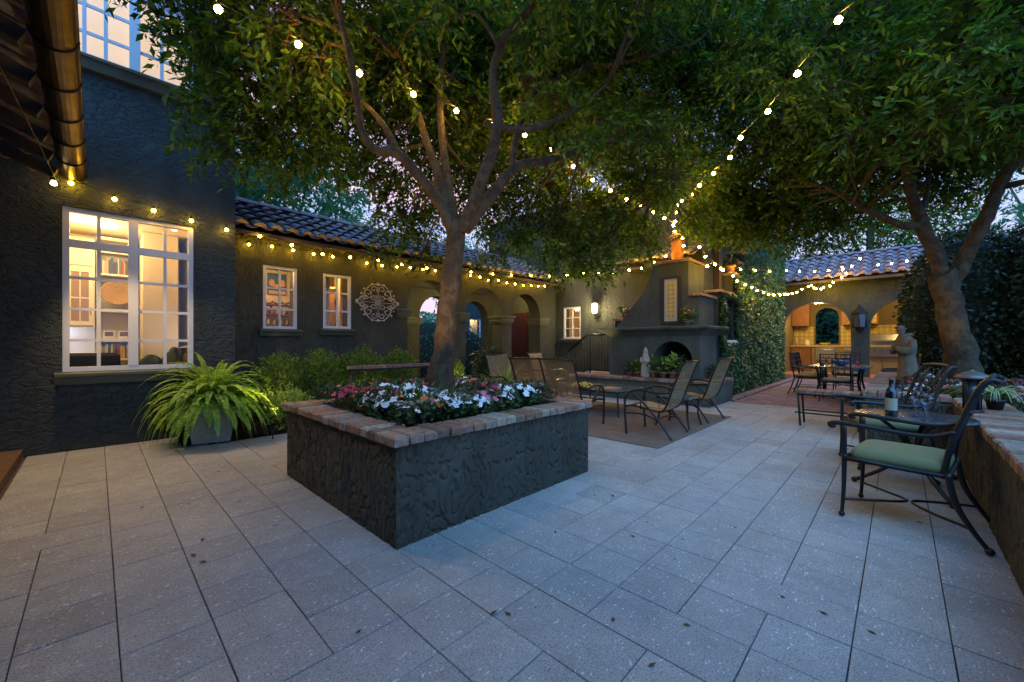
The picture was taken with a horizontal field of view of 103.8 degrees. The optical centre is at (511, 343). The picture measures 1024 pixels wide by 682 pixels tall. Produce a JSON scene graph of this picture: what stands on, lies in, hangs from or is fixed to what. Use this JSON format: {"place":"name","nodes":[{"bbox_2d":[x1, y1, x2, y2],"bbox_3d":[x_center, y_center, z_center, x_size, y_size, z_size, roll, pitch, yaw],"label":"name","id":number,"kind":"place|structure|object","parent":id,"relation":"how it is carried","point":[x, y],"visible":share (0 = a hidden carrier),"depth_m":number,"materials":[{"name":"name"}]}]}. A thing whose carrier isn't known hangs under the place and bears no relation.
{"place":"outdoors","nodes":[
{"label":"outdoors","id":0,"kind":"place"},
{"bbox_2d":[138,355,162,364],"bbox_3d":[-5.403,0.256,6.005,0.420,0.184,0.318,0,0,44],"label":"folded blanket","id":1,"kind":"object","parent":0,"point":[150,359],"visible":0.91,"depth_m":5.90,"materials":[{"name":"fabric"}]},
{"bbox_2d":[330,278,339,325],"bbox_3d":[-3.929,-0.230,8.542,0.120,2.440,0.490,0,0,44],"label":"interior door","id":2,"kind":"structure","parent":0,"point":[332,308],"depth_m":8.63,"materials":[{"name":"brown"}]},
{"bbox_2d":[175,385,569,445],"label":"planting bed soil","id":3,"kind":"structure","parent":0,"point":[239,422],"depth_m":5.67,"materials":[{"name":"soil"}]},
{"bbox_2d":[184,402,235,444],"bbox_3d":[-3.831,1.000,5.131,0.550,0.460,0.550,0,0,-34],"label":"square pot","id":4,"kind":"object","parent":3,"relation":"on","point":[202,433],"visible":0.5,"depth_m":4.94,"materials":[{"name":"concrete"}]},
{"bbox_2d":[130,351,280,451],"bbox_3d":[-3.830,0.695,5.131,1.532,1.206,1.525,0,0,44],"label":"boston fern","id":5,"kind":"object","parent":4,"relation":"in","point":[206,390],"visible":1,"depth_m":4.87,"materials":[{"name":"green plant"}]},
{"bbox_2d":[174,415,286,446],"bbox_3d":[-2.758,1.200,6.961,1.387,0.135,4.876,0,0,44],"label":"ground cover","id":6,"kind":"object","parent":3,"relation":"on","point":[259,429],"visible":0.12,"depth_m":5.48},
{"bbox_2d":[247,349,309,420],"bbox_3d":[-3.670,0.681,6.363,0.800,1.222,0.863,0,0,9],"label":"box shrub","id":7,"kind":"object","parent":3,"relation":"on","point":[291,371],"visible":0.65,"depth_m":6.26,"materials":[{"name":"green plant"}]},
{"bbox_2d":[263,386,314,429],"bbox_3d":[-3.265,0.940,5.872,0.593,0.648,0.666,0,0,10],"label":"lime shrub","id":8,"kind":"object","parent":3,"relation":"on","point":[297,395],"visible":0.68,"depth_m":5.78,"materials":[{"name":"green plant"}]},
{"bbox_2d":[292,348,345,399],"bbox_3d":[-3.212,0.649,6.754,0.802,1.176,0.810,0,0,-9],"label":"box shrub","id":9,"kind":"object","parent":3,"relation":"on","point":[327,360],"visible":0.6,"depth_m":6.67,"materials":[{"name":"green plant"}]},
{"bbox_2d":[303,384,339,400],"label":"shrub","id":10,"kind":"object","parent":3,"relation":"on","point":[321,394],"visible":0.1,"depth_m":6.29,"materials":[{"name":"green plant"}]},
{"bbox_2d":[337,343,388,385],"bbox_3d":[-2.743,0.633,7.301,0.934,1.290,0.937,0,0,-5],"label":"box shrub","id":11,"kind":"object","parent":3,"relation":"on","point":[367,358],"visible":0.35,"depth_m":7.22,"materials":[{"name":"green plant"}]},
{"bbox_2d":[347,363,429,396],"bbox_3d":[-1.946,0.804,6.953,0.140,0.892,1.807,0,0,44],"label":"garden rail","id":12,"kind":"object","parent":3,"relation":"on","point":[379,367],"visible":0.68,"depth_m":6.64,"materials":[{"name":"wood"}]},
{"bbox_2d":[379,345,419,380],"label":"box shrub","id":13,"kind":"object","parent":3,"relation":"on","point":[390,359],"visible":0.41,"depth_m":7.82,"materials":[{"name":"green plant"}]},
{"bbox_2d":[470,345,511,382],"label":"arch shrub","id":14,"kind":"object","parent":3,"relation":"on","point":[480,371],"visible":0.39,"depth_m":9.36,"materials":[{"name":"green plant"}]},
{"bbox_2d":[516,354,546,382],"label":"arch shrub","id":15,"kind":"object","parent":3,"relation":"on","point":[525,363],"visible":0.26,"depth_m":10.81,"materials":[{"name":"green plant"}]},
{"bbox_2d":[0,391,1023,681],"bbox_3d":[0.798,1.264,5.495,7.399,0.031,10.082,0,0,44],"label":"patio paving","id":16,"kind":"structure","parent":0,"point":[294,580],"depth_m":2.16,"materials":[{"name":"tile"}]},
{"bbox_2d":[0,0,87,493],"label":"side porch","id":17,"kind":"object","parent":16,"relation":"on","point":[41,105],"visible":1,"depth_m":3.13,"materials":[{"name":"paint"}]},
{"bbox_2d":[282,396,591,549],"bbox_3d":[-0.696,0.914,3.871,2.086,0.711,2.165,0,0,44],"label":"square planter","id":18,"kind":"object","parent":16,"relation":"on","point":[395,485],"visible":0.88,"depth_m":2.94,"materials":[{"name":"paint"}]},
{"bbox_2d":[320,381,351,405],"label":"bedding plant","id":19,"kind":"object","parent":18,"relation":"in","point":[328,389],"visible":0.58,"depth_m":3.86,"materials":[{"name":"green plant"}]},
{"bbox_2d":[329,381,367,410],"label":"bedding plant","id":20,"kind":"object","parent":18,"relation":"in","point":[346,390],"visible":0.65,"depth_m":3.65,"materials":[{"name":"pink plant"}]},
{"bbox_2d":[342,383,389,414],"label":"bedding plant","id":21,"kind":"object","parent":18,"relation":"on","point":[360,394],"visible":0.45,"depth_m":3.37,"materials":[{"name":"green plant"}]},
{"bbox_2d":[353,385,392,419],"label":"bedding plant","id":22,"kind":"object","parent":18,"relation":"in","point":[360,401],"visible":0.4,"depth_m":3.23,"materials":[{"name":"green plant"}]},
{"bbox_2d":[359,390,398,420],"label":"bedding plant","id":23,"kind":"object","parent":18,"relation":"in","point":[374,396],"visible":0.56,"depth_m":3.16,"materials":[{"name":"green plant"}]},
{"bbox_2d":[364,390,408,422],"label":"bedding plant","id":24,"kind":"object","parent":18,"relation":"in","point":[384,404],"visible":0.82,"depth_m":3.03,"materials":[{"name":"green plant"}]},
{"bbox_2d":[386,395,435,427],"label":"bedding plant","id":25,"kind":"object","parent":18,"relation":"in","point":[413,404],"visible":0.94,"depth_m":2.85,"materials":[{"name":"green plant"}]},
{"bbox_2d":[405,389,447,425],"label":"bedding plant","id":26,"kind":"object","parent":18,"relation":"in","point":[422,398],"visible":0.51,"depth_m":3.09,"materials":[{"name":"green plant"}]},
{"bbox_2d":[423,390,462,421],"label":"bedding plant","id":27,"kind":"object","parent":18,"relation":"in","point":[433,413],"visible":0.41,"depth_m":3.12,"materials":[{"name":"green plant"}]},
{"bbox_2d":[430,388,470,422],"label":"bedding plant","id":28,"kind":"object","parent":18,"relation":"in","point":[439,409],"visible":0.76,"depth_m":3.09,"materials":[{"name":"green plant"}]},
{"bbox_2d":[104,0,808,389],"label":"courtyard tree","id":29,"kind":"object","parent":18,"relation":"in","point":[546,76],"visible":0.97,"depth_m":5.06,"materials":[{"name":"green plant"}]},
{"bbox_2d":[214,0,676,233],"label":"string light","id":30,"kind":"object","parent":29,"relation":"hanging from","point":[218,9],"visible":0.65,"depth_m":3.76,"materials":[{"name":"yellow glass"}]},
{"bbox_2d":[436,391,479,418],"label":"bedding plant","id":31,"kind":"object","parent":18,"relation":"in","point":[463,398],"visible":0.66,"depth_m":3.14,"materials":[{"name":"green plant"}]},
{"bbox_2d":[463,381,498,412],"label":"bedding plant","id":32,"kind":"object","parent":18,"relation":"in","point":[474,387],"visible":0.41,"depth_m":3.50,"materials":[{"name":"green plant"}]},
{"bbox_2d":[466,391,496,415],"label":"bedding plant","id":33,"kind":"object","parent":18,"relation":"in","point":[482,399],"visible":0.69,"depth_m":3.27,"materials":[{"name":"white plant"}]},
{"bbox_2d":[470,386,510,414],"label":"bedding plant","id":34,"kind":"object","parent":18,"relation":"in","point":[491,396],"visible":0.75,"depth_m":3.34,"materials":[{"name":"green plant"}]},
{"bbox_2d":[490,389,522,411],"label":"bedding plant","id":35,"kind":"object","parent":18,"relation":"in","point":[511,401],"visible":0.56,"depth_m":3.53,"materials":[{"name":"green plant"}]},
{"bbox_2d":[508,379,541,408],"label":"bedding plant","id":36,"kind":"object","parent":18,"relation":"in","point":[526,389],"visible":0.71,"depth_m":3.70,"materials":[{"name":"white plant"}]},
{"bbox_2d":[519,378,554,405],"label":"bedding plant","id":37,"kind":"object","parent":18,"relation":"in","point":[539,385],"visible":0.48,"depth_m":3.83,"materials":[{"name":"green plant"}]},
{"bbox_2d":[484,353,532,383],"bbox_3d":[-0.067,0.733,7.893,0.674,1.053,0.843,0,0,-38],"label":"sling chair","id":38,"kind":"object","parent":16,"relation":"on","point":[490,361],"visible":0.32,"depth_m":8.09,"materials":[{"name":"fabric"}]},
{"bbox_2d":[526,352,568,392],"bbox_3d":[0.862,0.733,9.862,0.843,1.053,0.674,0,0,39],"label":"sling chair","id":39,"kind":"object","parent":16,"relation":"on","point":[536,356],"visible":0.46,"depth_m":9.94,"materials":[{"name":"fabric"}]},
{"bbox_2d":[558,371,609,391],"bbox_3d":[2.088,1.024,10.800,1.708,0.513,1.141,0,0,44],"label":"brick landing","id":40,"kind":"object","parent":16,"relation":"on","point":[600,372],"visible":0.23,"depth_m":10.72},
{"bbox_2d":[568,334,609,372],"bbox_3d":[2.049,0.497,10.532,1.444,1.505,0.050,0,0,44],"label":"iron railing","id":41,"kind":"object","parent":40,"relation":"on","point":[578,342],"visible":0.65,"depth_m":10.64,"materials":[{"name":"black metal"}]},
{"bbox_2d":[569,233,733,407],"bbox_3d":[3.179,-0.605,9.454,3.331,3.770,1.587,0,0,44],"label":"outdoor fireplace","id":42,"kind":"object","parent":16,"relation":"on","point":[636,331],"visible":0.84,"depth_m":8.97,"materials":[{"name":"paint"}]},
{"bbox_2d":[640,347,650,377],"bbox_3d":[2.955,0.414,8.875,0.223,0.660,0.272,0,0,34],"label":"madonna statue","id":43,"kind":"object","parent":42,"relation":"on","point":[644,361],"visible":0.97,"depth_m":8.79,"materials":[{"name":"stone"}]},
{"bbox_2d":[661,275,680,323],"bbox_3d":[3.495,-0.955,8.831,0.440,1.050,0.036,0,0,44],"label":"tile panel","id":44,"kind":"object","parent":42,"relation":"attached to","point":[670,299],"visible":1,"depth_m":8.81,"materials":[{"name":"beige tile"}]},
{"bbox_2d":[662,351,680,378],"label":"potted plant","id":45,"kind":"object","parent":42,"relation":"on","point":[672,374],"visible":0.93,"depth_m":8.44,"materials":[{"name":"green plant"}]},
{"bbox_2d":[673,0,856,231],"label":"string light","id":46,"kind":"object","parent":42,"relation":"attached to","point":[838,20],"visible":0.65,"depth_m":3.93,"materials":[{"name":"yellow glass"}]},
{"bbox_2d":[584,400,730,448],"bbox_3d":[1.688,1.243,6.794,2.890,0.012,2.880,0,0,44],"label":"patio rug","id":47,"kind":"object","parent":16,"relation":"on","point":[650,434],"visible":0.59,"depth_m":6.06,"materials":[{"name":"fabric"}]},
{"bbox_2d":[507,356,604,423],"bbox_3d":[0.673,0.733,6.354,1.335,1.053,0.843,0,0,44],"label":"sling loveseat","id":48,"kind":"object","parent":47,"relation":"on","point":[580,397],"visible":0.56,"depth_m":6.06,"materials":[{"name":"fabric"}]},
{"bbox_2d":[559,383,646,416],"bbox_3d":[1.707,1.034,7.554,1.290,0.441,1.111,0,0,44],"label":"coffee table","id":49,"kind":"object","parent":47,"relation":"on","point":[624,388],"visible":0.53,"depth_m":7.26,"materials":[{"name":"black glass"}]},
{"bbox_2d":[624,359,701,440],"bbox_3d":[2.072,0.733,5.512,0.843,1.053,0.674,0,0,41],"label":"sling chair","id":50,"kind":"object","parent":47,"relation":"on","point":[644,407],"visible":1,"depth_m":5.45,"materials":[{"name":"brown metal"}]},
{"bbox_2d":[655,393,701,429],"bbox_3d":[2.539,1.024,6.112,0.526,0.461,0.527,0,0,44],"label":"side table","id":51,"kind":"object","parent":47,"relation":"on","point":[687,398],"visible":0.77,"depth_m":6.04,"materials":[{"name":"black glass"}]},
{"bbox_2d":[668,356,735,423],"bbox_3d":[3.129,0.733,6.606,0.674,1.053,0.843,0,0,-43],"label":"sling chair","id":52,"kind":"object","parent":47,"relation":"on","point":[710,382],"visible":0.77,"depth_m":6.50,"materials":[{"name":"fabric"}]},
{"bbox_2d":[794,388,861,431],"bbox_3d":[4.747,0.980,6.036,0.764,0.542,0.420,0,0,44],"label":"bench","id":53,"kind":"object","parent":16,"relation":"on","point":[815,392],"visible":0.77,"depth_m":6.05,"materials":[{"name":"black metal"}]},
{"bbox_2d":[831,362,957,479],"bbox_3d":[3.833,0.718,4.074,0.819,1.062,0.597,0,0,24],"label":"cast armchair","id":54,"kind":"object","parent":16,"relation":"on","point":[904,427],"visible":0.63,"depth_m":3.94,"materials":[{"name":"black metal"}]},
{"bbox_2d":[827,373,1004,555],"bbox_3d":[2.804,0.718,2.818,0.597,1.062,0.819,0,0,-38],"label":"cast armchair","id":55,"kind":"object","parent":16,"relation":"on","point":[946,464],"visible":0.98,"depth_m":2.74,"materials":[{"name":"black metal"}]},
{"bbox_2d":[851,408,980,508],"bbox_3d":[3.386,0.927,3.403,0.778,0.645,0.760,0,0,44],"label":"bistro table","id":56,"kind":"object","parent":16,"relation":"on","point":[934,417],"visible":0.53,"depth_m":3.38,"materials":[{"name":"stone"}]},
{"bbox_2d":[885,378,897,416],"bbox_3d":[3.173,0.448,3.358,0.076,0.315,0.077,0,0,44],"label":"wine bottle","id":57,"kind":"object","parent":56,"relation":"on","point":[891,403],"visible":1,"depth_m":3.33,"materials":[{"name":"black glass"}]},
{"bbox_2d":[235,0,1023,318],"label":"sky","id":58,"kind":"structure","parent":0,"point":[429,305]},
{"bbox_2d":[790,347,810,370],"bbox_3d":[11.772,0.615,16.300,0.670,0.970,0.734,0,0,44],"label":"base cabinet","id":59,"kind":"object","parent":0,"point":[805,354],"visible":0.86,"depth_m":15.98,"materials":[{"name":"brown wood"}]},
{"bbox_2d":[736,379,869,411],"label":"brick path","id":60,"kind":"structure","parent":0,"point":[778,395],"depth_m":9.13,"materials":[{"name":"brick"}]},
{"bbox_2d":[787,352,822,393],"bbox_3d":[7.245,0.737,9.899,0.543,1.034,0.652,0,0,-42],"label":"dining chair","id":61,"kind":"object","parent":60,"relation":"on","point":[806,376],"visible":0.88,"depth_m":9.88,"materials":[{"name":"black metal"}]},
{"bbox_2d":[819,354,853,401],"bbox_3d":[7.009,0.737,8.669,0.543,1.034,0.652,0,0,44],"label":"dining chair","id":62,"kind":"object","parent":60,"relation":"on","point":[850,380],"visible":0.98,"depth_m":8.54,"materials":[{"name":"black metal"}]},
{"bbox_2d":[808,363,872,399],"bbox_3d":[7.860,0.888,9.579,1.080,0.737,1.960,0,0,44],"label":"dining table","id":63,"kind":"object","parent":60,"relation":"on","point":[862,367],"visible":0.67,"depth_m":9.32,"materials":[{"name":"black"}]},
{"bbox_2d":[833,352,860,389],"bbox_3d":[8.864,0.737,10.618,0.543,1.034,0.652,0,0,44],"label":"dining chair","id":64,"kind":"object","parent":60,"relation":"on","point":[855,374],"visible":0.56,"depth_m":10.61,"materials":[{"name":"black metal"}]},
{"label":"ground","id":65,"kind":"structure","parent":0,"visible":0},
{"bbox_2d":[0,0,234,457],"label":"two storey house","id":66,"kind":"structure","parent":65,"relation":"on","point":[180,281],"depth_m":5.00,"materials":[{"name":"paint"}]},
{"bbox_2d":[70,236,94,327],"bbox_3d":[-7.621,-1.010,6.234,0.345,1.480,1.580,0,0,44],"label":"wall cabinet","id":67,"kind":"object","parent":66,"relation":"attached to","point":[82,264],"depth_m":6.60,"materials":[{"name":"beige"}]},
{"bbox_2d":[70,247,92,325],"bbox_3d":[-7.079,-0.985,6.576,0.040,1.370,0.290,0,0,44],"label":"cabinet door","id":68,"kind":"structure","parent":67,"relation":"in","point":[81,291],"depth_m":6.59,"materials":[{"name":"beige"}]},
{"bbox_2d":[70,353,123,366],"bbox_3d":[-6.225,0.540,5.768,0.930,0.820,1.010,0,0,44],"label":"armchair","id":69,"kind":"object","parent":66,"relation":"on","point":[89,359],"visible":0.05,"depth_m":5.55,"materials":[{"name":"black fabric"}]},
{"bbox_2d":[96,235,127,364],"bbox_3d":[-6.878,-0.425,6.989,0.365,2.750,0.500,0,0,44],"label":"bookcase","id":70,"kind":"object","parent":66,"relation":"in","point":[116,322],"visible":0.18,"depth_m":7.01,"materials":[{"name":"beige"}]},
{"bbox_2d":[101,282,127,304],"bbox_3d":[-6.734,-0.866,6.850,0.137,0.424,0.430,0,0,44],"label":"woven basket","id":71,"kind":"object","parent":70,"relation":"on","point":[115,293],"visible":0.81,"depth_m":6.84,"materials":[{"name":"wicker"}]},
{"bbox_2d":[62,206,192,371],"bbox_3d":[-4.815,-0.635,5.101,0.066,1.930,1.200,0,0,44],"label":"window","id":72,"kind":"structure","parent":66,"relation":"in","point":[132,249],"depth_m":5.05,"materials":[{"name":"white paint"}]},
{"bbox_2d":[78,0,192,89],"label":"window","id":73,"kind":"structure","parent":66,"relation":"in","point":[134,48],"depth_m":5.05,"materials":[{"name":"white paint"}]},
{"bbox_2d":[235,114,392,228],"bbox_3d":[-7.698,-2.869,13.740,9.396,8.262,8.449,0,0,44],"label":"background tree","id":74,"kind":"object","parent":65,"relation":"on","point":[330,208],"visible":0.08,"depth_m":11.78,"materials":[{"name":"green plant"}]},
{"bbox_2d":[235,196,565,417],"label":"arcade wing","id":75,"kind":"structure","parent":65,"relation":"on","point":[310,279],"depth_m":7.81,"materials":[{"name":"paint"}]},
{"bbox_2d":[267,273,285,295],"bbox_3d":[-5.181,-1.305,8.847,0.046,0.470,0.370,0,0,44],"label":"wall painting","id":76,"kind":"object","parent":75,"relation":"attached to","point":[272,279],"depth_m":8.80,"materials":[{"name":"multicoloured"}]},
{"bbox_2d":[263,265,296,328],"bbox_3d":[-3.980,-0.780,6.877,0.060,1.060,0.525,0,0,44],"label":"window","id":77,"kind":"structure","parent":75,"relation":"in","point":[265,267],"depth_m":6.87,"materials":[{"name":"white paint"}]},
{"bbox_2d":[68,180,549,275],"bbox_3d":[-2.001,-1.758,8.019,0.346,0.470,9.211,0,0,44],"label":"string light","id":78,"kind":"object","parent":75,"relation":"hanging from","point":[70,182],"visible":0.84,"depth_m":5.67,"materials":[{"name":"yellow glass"}]},
{"bbox_2d":[323,273,350,328],"bbox_3d":[-3.309,-0.785,7.571,0.060,1.010,0.525,0,0,44],"label":"window","id":79,"kind":"structure","parent":75,"relation":"in","point":[348,278],"depth_m":7.57,"materials":[{"name":"white paint"}]},
{"bbox_2d":[355,283,398,321],"bbox_3d":[-2.697,-0.825,8.082,0.029,0.801,0.961,0,0,44],"label":"iron medallion","id":80,"kind":"object","parent":75,"relation":"attached to","point":[375,302],"visible":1,"depth_m":8.06,"materials":[{"name":"grey"}]},
{"bbox_2d":[248,240,544,286],"bbox_3d":[-1.628,-1.654,9.111,0.040,0.201,7.489,0,0,44],"label":"string light","id":81,"kind":"object","parent":75,"relation":"hanging from","point":[382,263],"visible":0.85,"depth_m":7.88,"materials":[{"name":"yellow glass"}]},
{"bbox_2d":[420,316,480,377],"bbox_3d":[-3.921,0.375,15.371,1.845,3.230,9.993,0,0,44],"label":"hedge","id":82,"kind":"object","parent":65,"relation":"on","point":[427,330],"visible":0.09,"depth_m":15.73,"materials":[{"name":"green"}]},
{"bbox_2d":[466,303,480,337],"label":"neighbour wing","id":83,"kind":"structure","parent":65,"relation":"on","point":[474,321],"depth_m":20.42,"materials":[{"name":"paint"}]},
{"bbox_2d":[489,184,739,383],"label":"house","id":84,"kind":"structure","parent":65,"relation":"on","point":[577,319],"depth_m":11.32,"materials":[{"name":"grey paint"}]},
{"bbox_2d":[511,313,527,379],"bbox_3d":[0.208,0.105,13.345,0.800,2.230,0.108,0,0,44],"label":"front door","id":85,"kind":"structure","parent":84,"relation":"in","point":[519,328],"depth_m":13.31,"materials":[{"name":"red wood"}]},
{"bbox_2d":[564,307,580,338],"bbox_3d":[1.807,-0.615,11.934,0.620,0.930,0.060,0,0,44],"label":"window","id":86,"kind":"structure","parent":84,"relation":"in","point":[572,308],"depth_m":11.93,"materials":[{"name":"white paint"}]},
{"bbox_2d":[420,308,909,343],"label":"distant trees","id":87,"kind":"object","parent":65,"relation":"on","point":[827,325],"visible":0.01,"depth_m":25.48,"materials":[{"name":"green plant"}]},
{"bbox_2d":[704,232,776,368],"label":"stepped gable wall","id":88,"kind":"structure","parent":65,"relation":"on","point":[728,283],"depth_m":10.01,"materials":[{"name":"grey paint"}]},
{"bbox_2d":[718,234,786,394],"bbox_3d":[7.119,-1.092,11.747,0.621,4.854,7.145,0,0,44],"label":"ivy","id":89,"kind":"object","parent":88,"relation":"attached to","point":[759,360],"visible":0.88,"depth_m":11.23,"materials":[{"name":"green plant"}]},
{"bbox_2d":[730,377,850,412],"bbox_3d":[8.294,1.251,10.620,2.784,0.082,7.924,0,0,44],"label":"brick edging","id":90,"kind":"object","parent":65,"relation":"on","point":[753,391],"visible":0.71,"depth_m":10.00,"materials":[{"name":"brick"}]},
{"bbox_2d":[740,174,894,259],"bbox_3d":[13.509,-4.407,22.284,11.210,11.330,11.448,0,0,0],"label":"background tree","id":91,"kind":"object","parent":65,"relation":"on","point":[802,240],"visible":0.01,"depth_m":21.38,"materials":[{"name":"green plant"}]},
{"bbox_2d":[775,175,985,259],"bbox_3d":[17.852,-3.679,21.036,9.851,9.877,10.326,0,0,44],"label":"background tree","id":92,"kind":"object","parent":65,"relation":"on","point":[871,242],"visible":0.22,"depth_m":19.09,"materials":[{"name":"green plant"}]},
{"bbox_2d":[783,233,1023,381],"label":"kitchen pavilion","id":93,"kind":"structure","parent":65,"relation":"on","point":[870,287],"depth_m":13.69,"materials":[{"name":"beige paint"}]},
{"bbox_2d":[792,304,809,326],"bbox_3d":[11.840,-1.250,16.443,0.570,1.100,0.434,0,0,44],"label":"wall cabinet","id":94,"kind":"object","parent":93,"relation":"attached to","point":[800,316],"depth_m":16.29,"materials":[{"name":"brown wood"}]},
{"bbox_2d":[792,304,807,325],"bbox_3d":[11.711,-1.250,16.309,0.540,1.060,0.063,0,0,44],"label":"cabinet door","id":95,"kind":"structure","parent":94,"relation":"in","point":[800,315],"depth_m":16.31,"materials":[{"name":"brown wood"}]},
{"bbox_2d":[851,304,867,332],"bbox_3d":[11.286,-0.800,13.025,0.381,0.940,0.381,0,0,-1],"label":"wall lantern","id":96,"kind":"object","parent":93,"relation":"attached to","point":[859,316],"depth_m":12.91,"materials":[{"name":"black metal"}]},
{"bbox_2d":[811,347,925,373],"bbox_3d":[14.617,0.615,13.553,7.200,0.970,0.734,0,0,44],"label":"base cabinet","id":97,"kind":"object","parent":93,"relation":"on","point":[879,363],"visible":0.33,"depth_m":14.56,"materials":[{"name":"brown"}]},
{"bbox_2d":[816,347,834,359],"bbox_3d":[12.069,0.390,15.471,0.570,0.480,0.174,0,0,44],"label":"steel cabinet","id":98,"kind":"object","parent":97,"relation":"attached to","point":[825,350],"visible":0.97,"depth_m":15.44,"materials":[{"name":"silver metal"}]},
{"bbox_2d":[790,345,890,346],"bbox_3d":[14.393,0.099,13.786,7.945,0.058,0.750,0,0,44],"label":"kitchen counter","id":99,"kind":"object","parent":97,"relation":"on","point":[835,346],"visible":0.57,"depth_m":15.38,"materials":[{"name":"stone"}]},
{"bbox_2d":[870,333,897,356],"bbox_3d":[13.471,0.050,14.489,0.910,0.841,0.640,0,0,44],"label":"gas grill","id":100,"kind":"object","parent":99,"relation":"on","point":[882,339],"visible":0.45,"depth_m":14.40,"materials":[{"name":"silver metal"}]},
{"bbox_2d":[864,371,1023,596],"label":"raised bed","id":101,"kind":"object","parent":65,"relation":"on","point":[990,455],"visible":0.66,"depth_m":2.80,"materials":[{"name":"paint"}]},
{"bbox_2d":[647,0,1023,398],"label":"tree","id":102,"kind":"object","parent":101,"relation":"in","point":[911,95],"visible":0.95,"depth_m":5.29,"materials":[{"name":"green plant"}]},
{"bbox_2d":[889,325,918,384],"bbox_3d":[6.902,0.207,7.043,0.416,1.058,0.389,0,0,34],"label":"monk statue","id":103,"kind":"object","parent":101,"relation":"on","point":[904,345],"visible":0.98,"depth_m":6.98,"materials":[{"name":"stone"}]},
{"bbox_2d":[953,370,988,412],"bbox_3d":[4.124,0.422,3.594,0.236,0.375,0.236,0,0,44],"label":"domed lantern","id":104,"kind":"object","parent":101,"relation":"on","point":[971,380],"visible":0.73,"depth_m":3.57,"materials":[{"name":"grey"}]},
{"bbox_2d":[935,384,1023,409],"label":"spider plant","id":105,"kind":"object","parent":101,"relation":"on","point":[994,404],"visible":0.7,"depth_m":3.64,"materials":[{"name":"green plant"}]},
{"bbox_2d":[876,156,1023,248],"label":"background tree","id":106,"kind":"object","parent":65,"relation":"on","point":[1020,209],"visible":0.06,"depth_m":15.72,"materials":[{"name":"green plant"}]},
{"bbox_2d":[892,220,1023,378],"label":"tall hedge","id":107,"kind":"object","parent":65,"relation":"on","point":[992,288],"visible":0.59,"depth_m":7.83,"materials":[{"name":"green"}]},
{"bbox_3d":[-5.295,0.650,6.142,0.650,0.600,0.680,0,0,44],"label":"side table","id":108,"kind":"object","parent":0,"visible":0},
{"bbox_2d":[162,347,183,363],"bbox_3d":[-5.242,0.199,6.224,0.439,0.299,0.319,0,0,44],"label":"draped throw","id":109,"kind":"object","parent":108,"relation":"on","point":[175,354],"visible":0.7,"depth_m":6.13,"materials":[{"name":"grey fabric"}]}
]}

